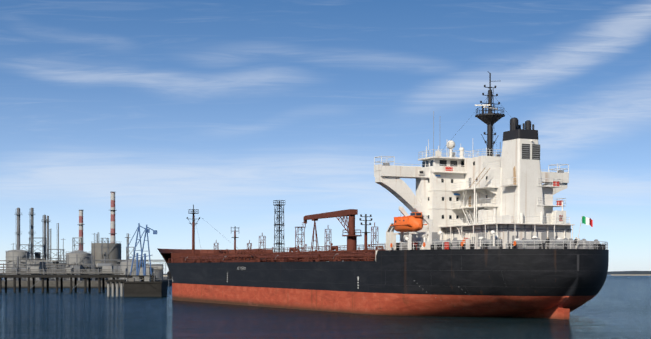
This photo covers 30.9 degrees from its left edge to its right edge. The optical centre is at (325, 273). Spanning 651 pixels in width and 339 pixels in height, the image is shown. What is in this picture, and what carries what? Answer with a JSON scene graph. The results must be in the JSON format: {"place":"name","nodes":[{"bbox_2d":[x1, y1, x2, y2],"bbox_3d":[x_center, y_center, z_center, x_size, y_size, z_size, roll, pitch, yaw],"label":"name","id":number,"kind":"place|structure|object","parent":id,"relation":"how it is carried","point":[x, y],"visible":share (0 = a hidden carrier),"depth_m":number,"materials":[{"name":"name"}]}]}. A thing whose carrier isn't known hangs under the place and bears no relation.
{"place":"outdoors","nodes":[
{"label":"outdoors","id":0,"kind":"place"},
{"bbox_2d":[0,275,650,338],"bbox_3d":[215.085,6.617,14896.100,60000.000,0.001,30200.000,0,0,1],"label":"sea water","id":1,"kind":"structure","parent":0,"point":[617,307],"depth_m":163.64,"materials":[{"name":"blue liquid"}]},
{"bbox_2d":[0,256,167,296],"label":"pier","id":2,"kind":"structure","parent":1,"relation":"on","point":[133,287],"depth_m":429.22,"materials":[{"name":"concrete"}]},
{"bbox_2d":[0,192,171,287],"bbox_3d":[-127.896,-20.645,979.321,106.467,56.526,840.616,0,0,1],"label":"oil refinery","id":3,"kind":"structure","parent":2,"relation":"on","point":[101,254],"depth_m":650.53,"materials":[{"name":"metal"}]},
{"bbox_2d":[125,223,156,280],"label":"loading arms","id":4,"kind":"object","parent":2,"relation":"on","point":[146,230],"visible":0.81,"depth_m":413.50},
{"bbox_2d":[157,71,608,319],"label":"ship","id":5,"kind":"object","parent":1,"relation":"on","point":[488,234],"visible":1,"depth_m":184.76,"materials":[{"name":"paint"}]},
{"bbox_2d":[0,271,650,276],"bbox_3d":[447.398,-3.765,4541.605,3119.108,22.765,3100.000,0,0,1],"label":"shoreline","id":6,"kind":"structure","parent":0,"point":[618,273],"depth_m":5210.66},
{"bbox_2d":[0,0,650,273],"label":"sky","id":7,"kind":"structure","parent":0,"point":[226,109],"materials":[{"name":"blue"}]}
]}

